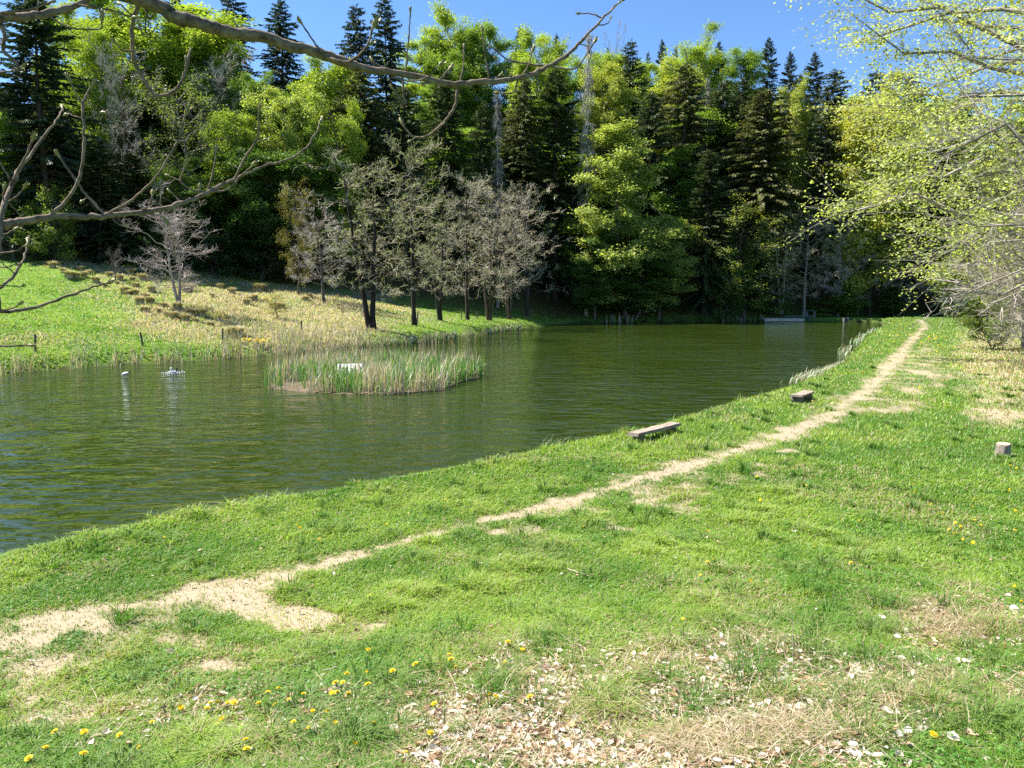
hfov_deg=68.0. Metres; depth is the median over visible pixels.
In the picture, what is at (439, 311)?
alder tree
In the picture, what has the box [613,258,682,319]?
beech tree
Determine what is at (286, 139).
beech tree
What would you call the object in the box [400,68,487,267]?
spruce tree
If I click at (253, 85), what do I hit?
beech tree
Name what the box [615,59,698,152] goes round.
beech tree
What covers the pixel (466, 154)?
beech tree
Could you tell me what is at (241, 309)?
meadow grass
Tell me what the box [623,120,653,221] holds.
spruce tree
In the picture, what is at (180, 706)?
dandelion
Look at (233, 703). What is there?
dandelion
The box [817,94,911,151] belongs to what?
beech tree
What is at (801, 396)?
plank bench
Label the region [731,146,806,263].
spruce tree
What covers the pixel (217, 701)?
dandelion
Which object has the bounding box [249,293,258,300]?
sedge tussock
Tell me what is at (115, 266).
bare tree
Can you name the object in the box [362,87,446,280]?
spruce tree
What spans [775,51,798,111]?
spruce tree
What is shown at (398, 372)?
island reeds
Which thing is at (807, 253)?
bare tree
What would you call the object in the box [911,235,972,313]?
bare tree
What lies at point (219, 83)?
bare tree
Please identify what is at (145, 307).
sedge tussock
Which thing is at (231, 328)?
sedge tussock
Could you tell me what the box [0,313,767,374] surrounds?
shore reeds
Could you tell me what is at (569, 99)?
beech tree
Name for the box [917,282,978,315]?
shrub
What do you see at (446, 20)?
beech tree
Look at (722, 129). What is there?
beech tree
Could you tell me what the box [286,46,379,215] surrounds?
beech tree
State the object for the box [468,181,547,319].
alder tree
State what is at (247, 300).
sedge tussock
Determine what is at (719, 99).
spruce tree
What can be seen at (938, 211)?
beech tree
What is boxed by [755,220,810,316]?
bare tree
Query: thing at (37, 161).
spruce tree
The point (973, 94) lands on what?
budding tree
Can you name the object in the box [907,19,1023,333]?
bare tree
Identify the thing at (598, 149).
spruce tree
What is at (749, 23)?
sky
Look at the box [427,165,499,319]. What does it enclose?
alder tree
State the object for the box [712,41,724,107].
spruce tree
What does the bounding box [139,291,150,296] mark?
sedge tussock
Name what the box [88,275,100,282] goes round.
sedge tussock
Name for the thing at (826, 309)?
shrub
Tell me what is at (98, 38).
beech tree
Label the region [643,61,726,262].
spruce tree
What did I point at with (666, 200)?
beech tree
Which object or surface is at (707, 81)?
dead spruce
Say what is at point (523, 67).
beech tree
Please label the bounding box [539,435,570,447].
reed clump
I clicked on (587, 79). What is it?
dead spruce
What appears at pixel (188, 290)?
sedge tussock
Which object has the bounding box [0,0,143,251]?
spruce tree
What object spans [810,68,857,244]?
spruce tree
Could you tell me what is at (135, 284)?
sedge tussock
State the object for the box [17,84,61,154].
spruce tree
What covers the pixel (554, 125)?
spruce tree
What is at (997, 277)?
bare bush
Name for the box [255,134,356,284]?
beech tree
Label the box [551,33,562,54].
spruce tree
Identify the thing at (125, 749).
dandelion
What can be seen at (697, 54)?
beech tree
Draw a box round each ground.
[0,109,1023,767]
[267,372,479,394]
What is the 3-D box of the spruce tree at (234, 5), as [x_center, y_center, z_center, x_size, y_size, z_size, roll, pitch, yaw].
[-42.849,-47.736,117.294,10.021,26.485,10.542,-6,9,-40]
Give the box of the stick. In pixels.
[27,655,57,661]
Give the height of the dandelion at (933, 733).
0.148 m
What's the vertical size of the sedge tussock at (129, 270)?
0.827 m
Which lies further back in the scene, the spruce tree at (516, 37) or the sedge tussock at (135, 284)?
the spruce tree at (516, 37)
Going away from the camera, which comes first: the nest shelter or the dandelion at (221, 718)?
the dandelion at (221, 718)
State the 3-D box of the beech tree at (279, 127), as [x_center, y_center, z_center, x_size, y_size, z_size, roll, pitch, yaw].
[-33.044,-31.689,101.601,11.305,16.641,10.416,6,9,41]
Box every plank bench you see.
[627,422,680,440]
[790,390,813,402]
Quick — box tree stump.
[994,442,1010,456]
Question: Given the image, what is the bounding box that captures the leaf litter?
[1,342,1023,767]
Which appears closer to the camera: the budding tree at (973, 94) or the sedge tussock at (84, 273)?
the budding tree at (973, 94)
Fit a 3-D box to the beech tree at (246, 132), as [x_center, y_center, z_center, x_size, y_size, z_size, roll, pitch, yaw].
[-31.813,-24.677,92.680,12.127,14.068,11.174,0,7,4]
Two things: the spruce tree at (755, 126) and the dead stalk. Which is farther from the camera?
the spruce tree at (755, 126)
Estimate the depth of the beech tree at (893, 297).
105.10 m
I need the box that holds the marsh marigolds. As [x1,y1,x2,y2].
[18,247,404,341]
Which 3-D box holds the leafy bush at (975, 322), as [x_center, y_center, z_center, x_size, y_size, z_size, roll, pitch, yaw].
[27.479,-4.060,43.922,2.883,4.748,3.131,-5,9,-36]
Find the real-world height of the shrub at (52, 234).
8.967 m
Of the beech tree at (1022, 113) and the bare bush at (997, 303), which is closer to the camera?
the bare bush at (997, 303)
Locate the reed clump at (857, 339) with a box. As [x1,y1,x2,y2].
[849,327,878,343]
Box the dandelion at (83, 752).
[79,750,86,761]
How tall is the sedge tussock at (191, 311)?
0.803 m
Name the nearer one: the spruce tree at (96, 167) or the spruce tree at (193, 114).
the spruce tree at (96, 167)
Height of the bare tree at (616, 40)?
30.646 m
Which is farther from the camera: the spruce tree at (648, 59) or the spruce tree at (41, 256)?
the spruce tree at (648, 59)
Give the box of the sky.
[0,0,1023,154]
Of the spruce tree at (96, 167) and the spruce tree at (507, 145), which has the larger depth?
the spruce tree at (507, 145)
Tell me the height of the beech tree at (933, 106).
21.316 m
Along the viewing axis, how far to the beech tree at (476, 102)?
119.91 m
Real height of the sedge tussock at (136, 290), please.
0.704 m
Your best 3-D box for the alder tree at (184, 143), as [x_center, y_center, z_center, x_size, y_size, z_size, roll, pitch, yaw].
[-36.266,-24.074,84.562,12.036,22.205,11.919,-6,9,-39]
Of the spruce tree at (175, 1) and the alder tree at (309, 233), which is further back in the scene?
the spruce tree at (175, 1)
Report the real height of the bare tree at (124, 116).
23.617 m
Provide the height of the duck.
0.347 m
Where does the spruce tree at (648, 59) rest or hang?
on the ground at (542, 307)
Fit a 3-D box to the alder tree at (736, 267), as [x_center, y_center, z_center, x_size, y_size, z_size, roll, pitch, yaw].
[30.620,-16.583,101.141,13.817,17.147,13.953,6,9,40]
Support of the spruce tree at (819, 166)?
on the ground at (542, 307)
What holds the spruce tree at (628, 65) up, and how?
on the ground at (542, 307)
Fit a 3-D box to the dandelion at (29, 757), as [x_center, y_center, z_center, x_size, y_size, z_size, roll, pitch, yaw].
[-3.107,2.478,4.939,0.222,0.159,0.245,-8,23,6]
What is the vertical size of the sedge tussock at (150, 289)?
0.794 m
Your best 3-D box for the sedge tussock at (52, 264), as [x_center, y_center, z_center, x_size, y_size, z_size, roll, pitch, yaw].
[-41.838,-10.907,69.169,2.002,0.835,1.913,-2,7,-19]
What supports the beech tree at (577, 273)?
on the ground at (542, 307)
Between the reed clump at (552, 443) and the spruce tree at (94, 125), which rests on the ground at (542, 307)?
the spruce tree at (94, 125)
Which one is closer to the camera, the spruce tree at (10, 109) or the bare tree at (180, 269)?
the bare tree at (180, 269)
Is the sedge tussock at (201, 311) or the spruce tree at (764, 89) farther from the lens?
the spruce tree at (764, 89)
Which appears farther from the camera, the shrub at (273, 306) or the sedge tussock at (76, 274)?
the sedge tussock at (76, 274)
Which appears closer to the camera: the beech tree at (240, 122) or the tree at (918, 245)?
the beech tree at (240, 122)
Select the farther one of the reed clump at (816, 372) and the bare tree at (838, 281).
the bare tree at (838, 281)
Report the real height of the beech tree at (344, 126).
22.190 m
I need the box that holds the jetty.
[759,318,804,321]
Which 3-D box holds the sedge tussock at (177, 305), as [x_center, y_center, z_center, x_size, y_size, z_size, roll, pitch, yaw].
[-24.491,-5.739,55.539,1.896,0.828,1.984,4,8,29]
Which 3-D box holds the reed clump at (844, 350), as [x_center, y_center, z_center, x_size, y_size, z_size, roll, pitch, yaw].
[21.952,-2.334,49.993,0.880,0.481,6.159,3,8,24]
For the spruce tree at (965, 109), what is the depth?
133.43 m
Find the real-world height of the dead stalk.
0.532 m
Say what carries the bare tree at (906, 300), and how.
on the ground at (542, 307)
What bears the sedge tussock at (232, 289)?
on the ground at (542, 307)
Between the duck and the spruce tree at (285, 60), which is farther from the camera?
the spruce tree at (285, 60)
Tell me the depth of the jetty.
99.19 m
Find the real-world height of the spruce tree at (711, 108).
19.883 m
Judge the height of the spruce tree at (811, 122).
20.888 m
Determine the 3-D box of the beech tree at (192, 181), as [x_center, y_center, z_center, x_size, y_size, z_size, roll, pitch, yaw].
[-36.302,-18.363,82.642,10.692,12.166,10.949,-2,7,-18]
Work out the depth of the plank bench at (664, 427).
17.70 m
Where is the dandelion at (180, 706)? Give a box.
[163,704,183,721]
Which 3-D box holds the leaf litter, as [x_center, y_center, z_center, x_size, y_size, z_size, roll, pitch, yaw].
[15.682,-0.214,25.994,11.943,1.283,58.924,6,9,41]
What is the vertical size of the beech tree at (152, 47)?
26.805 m
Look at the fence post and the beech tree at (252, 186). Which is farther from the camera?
the beech tree at (252, 186)
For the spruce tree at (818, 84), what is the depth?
137.72 m
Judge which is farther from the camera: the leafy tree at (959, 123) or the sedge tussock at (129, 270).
the sedge tussock at (129, 270)
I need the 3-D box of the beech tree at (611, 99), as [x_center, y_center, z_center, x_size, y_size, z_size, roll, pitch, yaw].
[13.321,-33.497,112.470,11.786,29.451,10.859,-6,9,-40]
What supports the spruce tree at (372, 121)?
on the ground at (542, 307)
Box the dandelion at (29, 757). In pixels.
[24,754,32,760]
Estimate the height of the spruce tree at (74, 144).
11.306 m
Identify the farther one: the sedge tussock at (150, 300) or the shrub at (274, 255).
the shrub at (274, 255)
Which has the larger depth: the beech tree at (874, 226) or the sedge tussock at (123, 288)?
the beech tree at (874, 226)
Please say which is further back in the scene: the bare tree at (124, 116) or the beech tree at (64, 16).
the beech tree at (64, 16)
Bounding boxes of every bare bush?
[935,147,1023,347]
[938,170,1023,357]
[968,196,1023,328]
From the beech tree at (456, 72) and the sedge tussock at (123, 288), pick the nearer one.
the sedge tussock at (123, 288)
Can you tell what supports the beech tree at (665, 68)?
on the ground at (542, 307)
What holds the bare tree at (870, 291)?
on the ground at (542, 307)
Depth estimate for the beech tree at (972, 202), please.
108.96 m
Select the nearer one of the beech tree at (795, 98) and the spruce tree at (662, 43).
the beech tree at (795, 98)
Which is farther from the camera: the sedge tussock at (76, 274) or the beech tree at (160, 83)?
the beech tree at (160, 83)
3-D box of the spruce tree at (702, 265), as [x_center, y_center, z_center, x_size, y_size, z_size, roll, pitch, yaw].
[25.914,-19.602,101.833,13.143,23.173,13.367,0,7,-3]
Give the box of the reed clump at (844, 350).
[838,345,851,354]
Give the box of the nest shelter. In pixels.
[337,364,361,373]
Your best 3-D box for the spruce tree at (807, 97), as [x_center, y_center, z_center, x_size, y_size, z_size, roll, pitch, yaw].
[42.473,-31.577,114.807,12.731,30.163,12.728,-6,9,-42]
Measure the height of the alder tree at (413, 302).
16.722 m
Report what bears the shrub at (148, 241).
on the ground at (542, 307)
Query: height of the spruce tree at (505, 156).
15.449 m
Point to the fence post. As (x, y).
(35, 348)
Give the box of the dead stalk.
[791,612,793,668]
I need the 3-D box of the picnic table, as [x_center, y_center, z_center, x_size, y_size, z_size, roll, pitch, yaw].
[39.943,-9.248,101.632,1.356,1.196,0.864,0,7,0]
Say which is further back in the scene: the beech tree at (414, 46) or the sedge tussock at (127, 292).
the beech tree at (414, 46)
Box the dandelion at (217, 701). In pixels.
[201,700,220,714]
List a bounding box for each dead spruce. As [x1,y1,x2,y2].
[483,86,509,307]
[572,28,598,315]
[701,78,711,140]
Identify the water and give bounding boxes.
[0,320,881,555]
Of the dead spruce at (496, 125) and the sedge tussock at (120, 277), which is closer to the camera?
the sedge tussock at (120, 277)
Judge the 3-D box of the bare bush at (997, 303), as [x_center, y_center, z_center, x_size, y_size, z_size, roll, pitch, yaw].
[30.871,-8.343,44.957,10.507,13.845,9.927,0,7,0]
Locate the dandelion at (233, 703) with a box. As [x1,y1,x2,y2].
[220,699,240,711]
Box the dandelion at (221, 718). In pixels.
[213,710,229,720]
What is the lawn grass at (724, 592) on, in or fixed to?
on the ground at (542, 307)
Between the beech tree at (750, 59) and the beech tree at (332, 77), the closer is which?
the beech tree at (332, 77)
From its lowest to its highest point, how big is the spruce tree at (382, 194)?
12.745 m
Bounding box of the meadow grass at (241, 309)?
[0,236,701,371]
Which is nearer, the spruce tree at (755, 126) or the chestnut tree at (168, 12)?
the chestnut tree at (168, 12)
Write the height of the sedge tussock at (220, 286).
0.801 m
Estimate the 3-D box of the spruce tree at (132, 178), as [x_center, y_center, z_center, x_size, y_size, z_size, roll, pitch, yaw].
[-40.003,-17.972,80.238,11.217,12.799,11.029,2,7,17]
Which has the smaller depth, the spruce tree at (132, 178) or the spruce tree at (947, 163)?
the spruce tree at (132, 178)
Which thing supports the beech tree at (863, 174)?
on the ground at (542, 307)
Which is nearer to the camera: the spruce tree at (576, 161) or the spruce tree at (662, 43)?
the spruce tree at (576, 161)
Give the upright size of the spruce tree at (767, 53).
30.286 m
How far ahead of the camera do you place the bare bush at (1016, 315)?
36.86 m
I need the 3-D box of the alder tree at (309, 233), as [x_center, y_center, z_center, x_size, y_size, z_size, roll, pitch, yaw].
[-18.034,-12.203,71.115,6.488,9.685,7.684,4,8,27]
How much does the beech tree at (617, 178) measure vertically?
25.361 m
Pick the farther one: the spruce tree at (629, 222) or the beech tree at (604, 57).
the beech tree at (604, 57)
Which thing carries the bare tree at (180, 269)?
on the ground at (542, 307)
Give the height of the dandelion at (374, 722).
0.170 m
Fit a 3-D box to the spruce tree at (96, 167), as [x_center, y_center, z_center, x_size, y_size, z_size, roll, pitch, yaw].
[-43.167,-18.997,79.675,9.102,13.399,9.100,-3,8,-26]
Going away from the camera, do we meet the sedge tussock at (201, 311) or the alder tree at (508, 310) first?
the sedge tussock at (201, 311)
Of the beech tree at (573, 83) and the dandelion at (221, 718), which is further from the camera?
the beech tree at (573, 83)
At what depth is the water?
24.92 m
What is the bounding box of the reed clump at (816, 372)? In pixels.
[780,361,841,382]
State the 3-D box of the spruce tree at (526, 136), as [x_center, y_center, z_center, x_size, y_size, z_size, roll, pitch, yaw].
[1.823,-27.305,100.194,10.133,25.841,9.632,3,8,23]
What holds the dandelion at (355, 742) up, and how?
on the ground at (542, 307)
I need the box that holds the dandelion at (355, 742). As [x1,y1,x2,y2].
[335,741,357,756]
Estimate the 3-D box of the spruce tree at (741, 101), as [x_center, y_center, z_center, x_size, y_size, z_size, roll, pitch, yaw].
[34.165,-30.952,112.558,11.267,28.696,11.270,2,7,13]
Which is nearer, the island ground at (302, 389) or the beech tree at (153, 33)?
the island ground at (302, 389)
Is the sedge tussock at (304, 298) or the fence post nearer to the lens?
the fence post
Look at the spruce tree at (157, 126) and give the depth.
91.50 m
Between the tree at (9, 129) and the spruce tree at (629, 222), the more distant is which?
the spruce tree at (629, 222)
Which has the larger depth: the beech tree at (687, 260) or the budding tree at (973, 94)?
the beech tree at (687, 260)
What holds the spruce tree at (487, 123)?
on the ground at (542, 307)
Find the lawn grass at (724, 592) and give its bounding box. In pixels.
[0,316,1023,767]
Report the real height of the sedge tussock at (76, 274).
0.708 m
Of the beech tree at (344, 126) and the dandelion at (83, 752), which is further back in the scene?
the beech tree at (344, 126)
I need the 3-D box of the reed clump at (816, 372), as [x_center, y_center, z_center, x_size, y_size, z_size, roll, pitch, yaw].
[14.413,-0.657,35.691,1.349,0.640,7.336,5,9,37]
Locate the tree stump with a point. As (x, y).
(1004, 448)
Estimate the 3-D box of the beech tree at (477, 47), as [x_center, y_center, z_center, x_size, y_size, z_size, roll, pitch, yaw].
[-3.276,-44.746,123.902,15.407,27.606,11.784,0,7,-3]
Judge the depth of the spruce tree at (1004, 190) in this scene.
106.45 m
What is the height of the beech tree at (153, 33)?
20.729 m
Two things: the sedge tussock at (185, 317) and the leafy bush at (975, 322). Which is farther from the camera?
the sedge tussock at (185, 317)
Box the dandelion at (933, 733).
[914,730,937,737]
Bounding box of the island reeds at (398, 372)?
[264,333,489,394]
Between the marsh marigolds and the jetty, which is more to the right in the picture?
the jetty
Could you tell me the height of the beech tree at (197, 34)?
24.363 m
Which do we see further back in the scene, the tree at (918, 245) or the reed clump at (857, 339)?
the tree at (918, 245)
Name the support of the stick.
on the ground at (542, 307)
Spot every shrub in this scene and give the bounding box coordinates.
[1,213,31,259]
[7,178,82,263]
[124,232,192,273]
[173,210,254,276]
[222,188,316,281]
[264,291,287,317]
[701,239,759,319]
[747,282,793,316]
[806,291,872,316]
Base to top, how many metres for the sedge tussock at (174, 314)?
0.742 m
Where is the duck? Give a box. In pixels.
[168,367,178,372]
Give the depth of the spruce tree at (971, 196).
107.46 m
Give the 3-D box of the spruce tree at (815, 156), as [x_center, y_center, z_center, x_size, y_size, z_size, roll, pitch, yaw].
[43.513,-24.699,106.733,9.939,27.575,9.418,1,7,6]
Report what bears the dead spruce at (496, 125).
on the ground at (542, 307)
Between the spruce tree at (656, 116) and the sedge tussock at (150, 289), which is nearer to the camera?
the sedge tussock at (150, 289)
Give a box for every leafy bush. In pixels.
[924,238,999,324]
[956,274,1021,347]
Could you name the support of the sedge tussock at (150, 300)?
on the ground at (542, 307)
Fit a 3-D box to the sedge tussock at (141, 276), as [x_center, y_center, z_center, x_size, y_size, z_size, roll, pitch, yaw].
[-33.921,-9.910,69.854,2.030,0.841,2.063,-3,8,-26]
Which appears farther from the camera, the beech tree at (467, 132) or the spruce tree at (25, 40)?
the beech tree at (467, 132)
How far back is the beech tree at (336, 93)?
111.85 m
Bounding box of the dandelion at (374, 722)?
[353,721,376,739]
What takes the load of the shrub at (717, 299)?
on the ground at (542, 307)
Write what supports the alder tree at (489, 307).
on the ground at (542, 307)
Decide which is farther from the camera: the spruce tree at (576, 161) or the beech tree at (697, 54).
the beech tree at (697, 54)
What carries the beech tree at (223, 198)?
on the ground at (542, 307)
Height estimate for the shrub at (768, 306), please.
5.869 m
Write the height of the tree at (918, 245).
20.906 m
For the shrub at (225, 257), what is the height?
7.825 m
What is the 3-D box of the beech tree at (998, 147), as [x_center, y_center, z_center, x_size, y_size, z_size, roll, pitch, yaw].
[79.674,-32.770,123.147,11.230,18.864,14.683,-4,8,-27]
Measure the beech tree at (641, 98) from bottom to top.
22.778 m
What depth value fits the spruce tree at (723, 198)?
111.75 m
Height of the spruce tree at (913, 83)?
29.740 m
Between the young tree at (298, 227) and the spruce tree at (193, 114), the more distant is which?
the spruce tree at (193, 114)
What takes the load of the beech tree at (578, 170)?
on the ground at (542, 307)
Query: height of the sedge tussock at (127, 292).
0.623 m
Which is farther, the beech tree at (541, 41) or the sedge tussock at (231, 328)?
the beech tree at (541, 41)
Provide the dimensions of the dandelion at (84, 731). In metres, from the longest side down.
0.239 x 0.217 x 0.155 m
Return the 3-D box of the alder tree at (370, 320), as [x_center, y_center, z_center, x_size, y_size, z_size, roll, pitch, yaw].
[-11.220,-11.266,58.694,10.624,14.863,10.072,-6,9,-42]
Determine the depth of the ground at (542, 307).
18.96 m
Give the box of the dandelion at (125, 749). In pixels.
[121,741,145,754]
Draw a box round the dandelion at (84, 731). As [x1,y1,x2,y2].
[69,728,87,738]
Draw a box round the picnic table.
[804,310,815,318]
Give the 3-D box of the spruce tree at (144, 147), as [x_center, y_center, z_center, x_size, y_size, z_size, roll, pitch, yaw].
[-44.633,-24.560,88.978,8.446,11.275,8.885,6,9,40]
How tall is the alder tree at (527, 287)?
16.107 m
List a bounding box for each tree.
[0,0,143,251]
[0,0,624,346]
[0,87,27,141]
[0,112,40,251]
[0,125,73,203]
[16,1,88,125]
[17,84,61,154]
[17,118,115,206]
[19,191,69,261]
[52,0,261,153]
[53,1,147,180]
[54,98,141,188]
[54,138,147,265]
[78,152,192,267]
[84,34,161,247]
[86,14,180,126]
[104,125,171,220]
[105,243,125,280]
[113,88,167,180]
[114,177,220,301]
[118,115,210,196]
[123,155,226,267]
[125,67,244,263]
[129,64,185,114]
[146,102,221,176]
[149,182,253,271]
[152,9,252,175]
[164,0,194,40]
[178,40,258,174]
[192,146,325,279]
[198,108,265,261]
[199,127,293,214]
[219,0,260,92]
[227,69,278,183]
[228,87,294,133]
[239,79,324,271]
[241,0,308,148]
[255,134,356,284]
[274,177,319,294]
[277,144,434,329]
[283,198,353,303]
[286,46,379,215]
[288,73,368,136]
[301,89,372,282]
[313,70,415,267]
[328,3,382,181]
[357,133,454,325]
[362,0,421,221]
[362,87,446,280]
[374,33,452,130]
[376,150,429,248]
[380,116,464,213]
[396,183,471,320]
[398,98,480,184]
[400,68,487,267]
[405,0,494,130]
[413,49,483,154]
[415,131,510,259]
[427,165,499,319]
[432,127,507,209]
[446,21,535,150]
[446,100,519,303]
[446,176,537,320]
[447,94,512,166]
[459,149,550,266]
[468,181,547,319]
[493,79,558,274]
[493,120,536,219]
[493,181,571,316]
[502,50,571,207]
[503,68,616,306]
[504,22,580,102]
[506,87,573,156]
[507,27,530,87]
[514,141,597,257]
[533,55,608,169]
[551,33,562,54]
[551,115,589,219]
[551,226,637,318]
[557,117,690,317]
[568,56,641,216]
[571,96,614,168]
[571,141,631,281]
[576,48,630,130]
[594,20,626,55]
[596,156,641,253]
[601,38,654,183]
[609,79,664,135]
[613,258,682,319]
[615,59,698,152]
[620,92,684,273]
[621,141,711,278]
[621,214,703,318]
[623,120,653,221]
[641,52,650,86]
[641,55,708,215]
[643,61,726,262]
[653,39,667,84]
[653,105,739,217]
[659,19,735,149]
[663,149,753,321]
[678,191,787,320]
[692,88,819,298]
[693,148,745,266]
[694,82,751,232]
[696,97,730,146]
[707,75,771,264]
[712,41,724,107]
[719,45,770,151]
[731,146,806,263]
[743,87,783,186]
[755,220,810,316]
[758,38,780,158]
[766,73,827,272]
[767,71,813,282]
[768,207,841,316]
[773,0,1023,317]
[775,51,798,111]
[783,144,853,265]
[787,107,855,305]
[798,100,821,173]
[803,51,828,142]
[806,67,936,313]
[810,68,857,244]
[811,199,878,315]
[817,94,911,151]
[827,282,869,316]
[839,70,902,240]
[840,150,921,265]
[841,223,901,316]
[844,0,1023,364]
[865,151,946,298]
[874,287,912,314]
[878,73,931,211]
[879,233,942,313]
[904,115,974,283]
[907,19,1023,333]
[907,98,968,139]
[910,139,973,250]
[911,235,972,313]
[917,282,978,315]
[929,151,1022,263]
[930,144,1004,292]
[947,94,983,155]
[963,133,1023,285]
[973,122,1023,191]
[997,101,1023,126]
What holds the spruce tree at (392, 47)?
on the ground at (542, 307)
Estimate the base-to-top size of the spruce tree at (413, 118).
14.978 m
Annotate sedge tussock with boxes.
[47,260,58,267]
[62,269,74,277]
[73,271,80,277]
[77,270,87,277]
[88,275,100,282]
[116,273,124,280]
[118,284,130,292]
[124,289,133,294]
[126,268,136,274]
[129,295,148,303]
[130,281,139,287]
[130,288,139,294]
[138,273,147,279]
[138,305,149,310]
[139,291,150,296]
[145,296,155,303]
[146,284,158,292]
[166,310,181,318]
[168,301,183,310]
[178,312,190,320]
[181,282,195,292]
[183,308,196,315]
[197,307,210,316]
[215,282,224,288]
[217,324,252,337]
[227,287,235,292]
[241,298,251,304]
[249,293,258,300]
[252,283,267,290]
[299,295,308,300]
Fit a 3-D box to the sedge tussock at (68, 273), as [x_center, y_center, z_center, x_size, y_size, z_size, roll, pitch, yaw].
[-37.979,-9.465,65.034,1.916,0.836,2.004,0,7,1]
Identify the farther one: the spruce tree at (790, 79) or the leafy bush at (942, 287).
the spruce tree at (790, 79)
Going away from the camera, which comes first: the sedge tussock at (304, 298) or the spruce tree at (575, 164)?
the sedge tussock at (304, 298)
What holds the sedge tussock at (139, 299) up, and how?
on the ground at (542, 307)
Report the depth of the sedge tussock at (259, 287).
76.01 m
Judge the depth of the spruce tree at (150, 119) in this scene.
100.51 m
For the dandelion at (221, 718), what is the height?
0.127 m
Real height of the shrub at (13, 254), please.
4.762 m
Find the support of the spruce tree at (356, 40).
on the ground at (542, 307)
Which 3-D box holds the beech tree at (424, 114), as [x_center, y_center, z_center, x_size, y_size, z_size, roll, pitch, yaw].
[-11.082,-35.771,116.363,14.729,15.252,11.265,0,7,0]
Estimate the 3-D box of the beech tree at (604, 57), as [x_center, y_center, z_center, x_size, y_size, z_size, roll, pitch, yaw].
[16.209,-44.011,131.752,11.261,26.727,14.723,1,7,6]
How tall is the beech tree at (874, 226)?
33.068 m
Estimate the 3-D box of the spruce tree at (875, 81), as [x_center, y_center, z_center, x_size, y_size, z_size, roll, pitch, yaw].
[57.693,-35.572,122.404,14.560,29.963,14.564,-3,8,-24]

